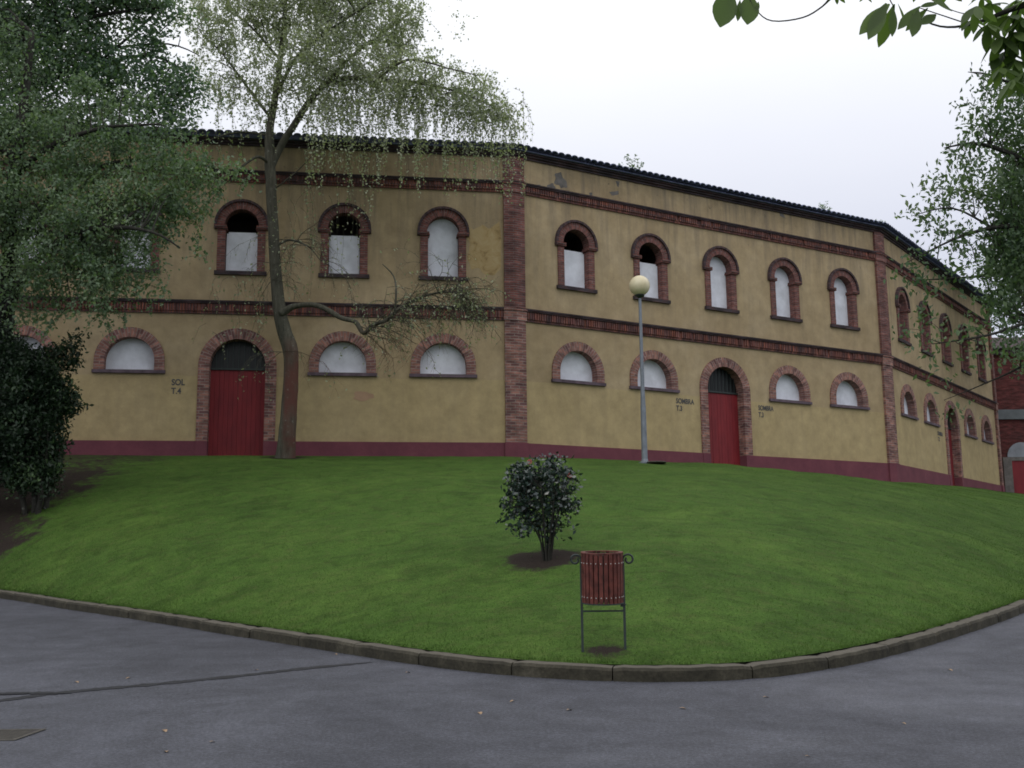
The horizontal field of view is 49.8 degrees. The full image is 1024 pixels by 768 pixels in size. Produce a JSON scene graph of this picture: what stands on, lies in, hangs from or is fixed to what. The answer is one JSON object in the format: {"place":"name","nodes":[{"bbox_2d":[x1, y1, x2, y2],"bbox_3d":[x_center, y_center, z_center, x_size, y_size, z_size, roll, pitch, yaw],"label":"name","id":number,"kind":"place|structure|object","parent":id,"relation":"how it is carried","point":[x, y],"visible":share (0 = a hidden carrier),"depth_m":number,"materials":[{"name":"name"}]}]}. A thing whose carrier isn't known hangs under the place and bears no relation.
{"place":"outdoors","nodes":[
{"label":"outdoors","id":0,"kind":"place"},
{"bbox_2d":[0,455,1023,664],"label":"lawn","id":1,"kind":"structure","parent":0,"point":[87,474],"depth_m":17.51,"materials":[{"name":"green plant"}]},
{"bbox_2d":[0,317,93,515],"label":"evergreen shrub","id":2,"kind":"object","parent":1,"relation":"on","point":[39,400],"visible":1,"depth_m":23.90,"materials":[{"name":"green plant"}]},
{"bbox_2d":[0,0,226,156],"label":"dark tree","id":3,"kind":"object","parent":1,"relation":"on","point":[55,24],"visible":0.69,"depth_m":26.66,"materials":[{"name":"green plant"}]},
{"bbox_2d":[0,4,261,487],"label":"broadleaf tree","id":4,"kind":"object","parent":1,"relation":"on","point":[94,231],"visible":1,"depth_m":22.80,"materials":[{"name":"green plant"}]},
{"bbox_2d":[162,0,533,457],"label":"weeping birch","id":5,"kind":"object","parent":1,"relation":"on","point":[375,78],"visible":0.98,"depth_m":30.86,"materials":[{"name":"green plant"}]},
{"bbox_2d":[0,124,1004,491],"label":"bullring building","id":6,"kind":"structure","parent":1,"relation":"on","point":[768,330],"depth_m":34.47,"materials":[{"name":"paint"}]},
{"bbox_2d":[0,191,57,269],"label":"window","id":7,"kind":"structure","parent":6,"relation":"in","point":[25,191],"depth_m":32.24,"materials":[{"name":"red brick"}]},
{"bbox_2d":[13,325,54,363],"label":"window","id":8,"kind":"structure","parent":6,"relation":"in","point":[33,338],"depth_m":31.63,"materials":[{"name":"brown brick"}]},
{"bbox_2d":[91,327,165,373],"bbox_3d":[-11.090,-0.967,32.069,2.040,1.355,0.345,1,-9,-8],"label":"window","id":9,"kind":"structure","parent":6,"relation":"in","point":[134,350],"depth_m":32.07,"materials":[{"name":"white brick"}]},
{"bbox_2d":[109,195,163,272],"bbox_3d":[-11.127,-4.408,32.634,1.600,2.330,0.425,1,-9,-8],"label":"window","id":10,"kind":"structure","parent":6,"relation":"in","point":[156,248],"depth_m":32.59,"materials":[{"name":"white brick"}]},
{"bbox_2d":[195,328,276,455],"bbox_3d":[-8.061,0.452,32.371,2.240,4.170,0.450,1,-9,-8],"label":"door","id":11,"kind":"structure","parent":6,"relation":"in","point":[230,425],"depth_m":32.39,"materials":[{"name":"red wood"}]},
{"bbox_2d":[214,199,267,275],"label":"window","id":12,"kind":"structure","parent":6,"relation":"in","point":[237,222],"depth_m":33.08,"materials":[{"name":"white brick"}]},
{"bbox_2d":[307,331,376,376],"bbox_3d":[-5.054,-0.887,32.948,2.040,1.355,0.345,1,-9,-8],"label":"window","id":13,"kind":"structure","parent":6,"relation":"in","point":[328,349],"depth_m":32.95,"materials":[{"name":"white brick"}]},
{"bbox_2d":[318,203,370,278],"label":"window","id":14,"kind":"structure","parent":6,"relation":"in","point":[349,260],"depth_m":33.53,"materials":[{"name":"white brick"}]},
{"bbox_2d":[409,333,476,377],"bbox_3d":[-2.085,-0.847,33.380,2.040,1.355,0.345,1,-9,-8],"label":"window","id":15,"kind":"structure","parent":6,"relation":"in","point":[455,363],"depth_m":33.39,"materials":[{"name":"white brick"}]},
{"bbox_2d":[417,206,469,280],"bbox_3d":[-2.123,-4.288,33.945,1.600,2.330,0.425,1,-9,-8],"label":"window","id":16,"kind":"structure","parent":6,"relation":"in","point":[443,231],"depth_m":33.97,"materials":[{"name":"white brick"}]},
{"bbox_2d":[555,220,597,293],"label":"window","id":17,"kind":"structure","parent":6,"relation":"in","point":[576,243],"depth_m":35.51,"materials":[{"name":"red brick"}]},
{"bbox_2d":[551,342,605,386],"bbox_3d":[2.035,-0.649,34.851,2.040,1.355,0.345,5,-11,-30],"label":"window","id":18,"kind":"structure","parent":6,"relation":"in","point":[574,362],"depth_m":34.96,"materials":[{"name":"brown brick"}]},
{"bbox_2d":[618,154,644,172],"bbox_3d":[4.072,-7.409,37.255,0.729,0.675,0.808,9,-13,-44],"label":"roof weed","id":19,"kind":"object","parent":6,"relation":"on","point":[632,166],"visible":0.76,"depth_m":37.15,"materials":[{"name":"green plant"}]},
{"bbox_2d":[631,233,670,303],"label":"window","id":20,"kind":"structure","parent":6,"relation":"in","point":[650,254],"depth_m":37.08,"materials":[{"name":"red brick"}]},
{"bbox_2d":[629,350,679,392],"bbox_3d":[4.612,-0.426,36.372,2.040,1.355,0.345,5,-11,-30],"label":"window","id":21,"kind":"structure","parent":6,"relation":"in","point":[660,374],"depth_m":36.52,"materials":[{"name":"brown brick"}]},
{"bbox_2d":[702,246,739,313],"bbox_3d":[7.203,-3.641,38.487,1.600,2.330,0.425,5,-11,-30],"label":"window","id":22,"kind":"structure","parent":6,"relation":"in","point":[720,266],"depth_m":38.61,"materials":[{"name":"red brick"}]},
{"bbox_2d":[700,357,752,465],"bbox_3d":[7.209,1.177,37.771,2.240,4.170,0.450,5,-11,-30],"label":"door","id":23,"kind":"structure","parent":6,"relation":"in","point":[725,397],"depth_m":37.94,"materials":[{"name":"red wood"}]},
{"bbox_2d":[767,257,802,322],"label":"window","id":24,"kind":"structure","parent":6,"relation":"in","point":[784,276],"depth_m":40.15,"materials":[{"name":"red brick"}]},
{"bbox_2d":[769,365,812,404],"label":"window","id":25,"kind":"structure","parent":6,"relation":"in","point":[788,384],"depth_m":39.59,"materials":[{"name":"brown brick"}]},
{"bbox_2d":[818,201,832,209],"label":"roof weed","id":26,"kind":"object","parent":6,"relation":"on","point":[822,205],"visible":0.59,"depth_m":41.71,"materials":[{"name":"green plant"}]},
{"bbox_2d":[827,268,860,330],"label":"window","id":27,"kind":"structure","parent":6,"relation":"in","point":[843,287],"depth_m":41.68,"materials":[{"name":"red brick"}]},
{"bbox_2d":[830,372,869,409],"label":"window","id":28,"kind":"structure","parent":6,"relation":"in","point":[847,390],"depth_m":41.12,"materials":[{"name":"brown brick"}]},
{"bbox_2d":[895,287,911,346],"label":"window","id":29,"kind":"structure","parent":6,"relation":"in","point":[902,303],"depth_m":44.75,"materials":[{"name":"red brick"}]},
{"bbox_2d":[900,384,918,420],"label":"window","id":30,"kind":"structure","parent":6,"relation":"in","point":[908,404],"depth_m":44.26,"materials":[{"name":"brown brick"}]},
{"bbox_2d":[918,300,933,356],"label":"window","id":31,"kind":"structure","parent":6,"relation":"in","point":[923,339],"depth_m":47.13,"materials":[{"name":"red brick"}]},
{"bbox_2d":[924,393,940,426],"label":"window","id":32,"kind":"structure","parent":6,"relation":"in","point":[930,418],"depth_m":46.64,"materials":[{"name":"brown brick"}]},
{"bbox_2d":[939,313,953,366],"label":"window","id":33,"kind":"structure","parent":6,"relation":"in","point":[946,351],"depth_m":49.52,"materials":[{"name":"red brick"}]},
{"bbox_2d":[944,401,963,485],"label":"door","id":34,"kind":"structure","parent":6,"relation":"in","point":[953,449],"depth_m":49.05,"materials":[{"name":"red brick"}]},
{"bbox_2d":[958,324,971,375],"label":"window","id":35,"kind":"structure","parent":6,"relation":"in","point":[965,364],"depth_m":51.93,"materials":[{"name":"red brick"}]},
{"bbox_2d":[964,408,977,439],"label":"window","id":36,"kind":"structure","parent":6,"relation":"in","point":[969,422],"depth_m":51.49,"materials":[{"name":"brown brick"}]},
{"bbox_2d":[975,334,987,383],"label":"window","id":37,"kind":"structure","parent":6,"relation":"in","point":[982,377],"depth_m":54.30,"materials":[{"name":"red brick"}]},
{"bbox_2d":[981,415,993,444],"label":"window","id":38,"kind":"structure","parent":6,"relation":"in","point":[986,429],"depth_m":53.87,"materials":[{"name":"brown brick"}]},
{"bbox_2d":[495,451,585,560],"bbox_3d":[0.383,1.669,14.851,1.228,1.496,1.001,-1,-9,0],"label":"camellia bush","id":39,"kind":"object","parent":1,"relation":"on","point":[527,485],"visible":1,"depth_m":14.68,"materials":[{"name":"green plant"}]},
{"bbox_2d":[570,550,633,651],"bbox_3d":[0.871,2.127,10.558,0.442,1.064,0.440,9,-13,-44],"label":"litter bin","id":40,"kind":"object","parent":1,"relation":"on","point":[602,577],"visible":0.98,"depth_m":10.45,"materials":[{"name":"red-brown painted wood slats"},{"name":"dark green iron"}]},
{"bbox_2d":[629,275,666,463],"bbox_3d":[3.791,-0.302,30.830,0.894,5.631,0.593,-2,-9,9],"label":"street lamp","id":41,"kind":"object","parent":1,"relation":"on","point":[639,286],"visible":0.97,"depth_m":30.86,"materials":[{"name":"galvanised steel"},{"name":"opal cream glass"},{"name":"cast iron"}]},
{"bbox_2d":[967,179,1023,379],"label":"dark tree","id":42,"kind":"object","parent":1,"relation":"on","point":[1016,337],"visible":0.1,"depth_m":48.14,"materials":[{"name":"green plant"}]},
{"bbox_2d":[992,337,1023,493],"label":"brick building","id":43,"kind":"structure","parent":1,"relation":"on","point":[1010,395],"depth_m":62.39,"materials":[{"name":"red brick"}]},
{"bbox_2d":[0,589,1023,767],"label":"road","id":44,"kind":"structure","parent":0,"point":[967,711],"depth_m":8.57,"materials":[{"name":"grey asphalt"}]},
{"bbox_2d":[0,729,44,740],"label":"drain grate","id":45,"kind":"object","parent":44,"relation":"on","point":[10,734],"visible":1,"depth_m":7.87,"materials":[{"name":"concrete"}]},
{"bbox_2d":[0,691,72,694],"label":"road seam","id":46,"kind":"object","parent":44,"relation":"on","point":[37,692],"visible":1,"depth_m":9.57,"materials":[{"name":"grey asphalt"}]},
{"bbox_2d":[0,662,369,700],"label":"road seam","id":47,"kind":"object","parent":44,"relation":"on","point":[151,684],"visible":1,"depth_m":10.13,"materials":[{"name":"black asphalt"}]},
{"bbox_2d":[0,0,1023,337],"label":"sky","id":48,"kind":"structure","parent":0,"point":[810,110],"materials":[{"name":"white"}]},
{"bbox_3d":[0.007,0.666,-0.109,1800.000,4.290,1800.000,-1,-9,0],"label":"ground","id":49,"kind":"structure","parent":0,"visible":0},
{"bbox_2d":[0,590,1023,681],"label":"kerb","id":50,"kind":"structure","parent":49,"relation":"on","point":[699,672],"depth_m":11.08,"materials":[{"name":"concrete"}]},
{"bbox_2d":[712,0,1023,108],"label":"chestnut tree","id":51,"kind":"object","parent":49,"relation":"on","point":[881,23],"visible":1,"depth_m":5.56,"materials":[{"name":"green plant"}]},
{"bbox_2d":[883,16,1023,428],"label":"sycamore tree","id":52,"kind":"object","parent":49,"relation":"on","point":[1004,246],"visible":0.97,"depth_m":23.03,"materials":[{"name":"green plant"}]}
]}

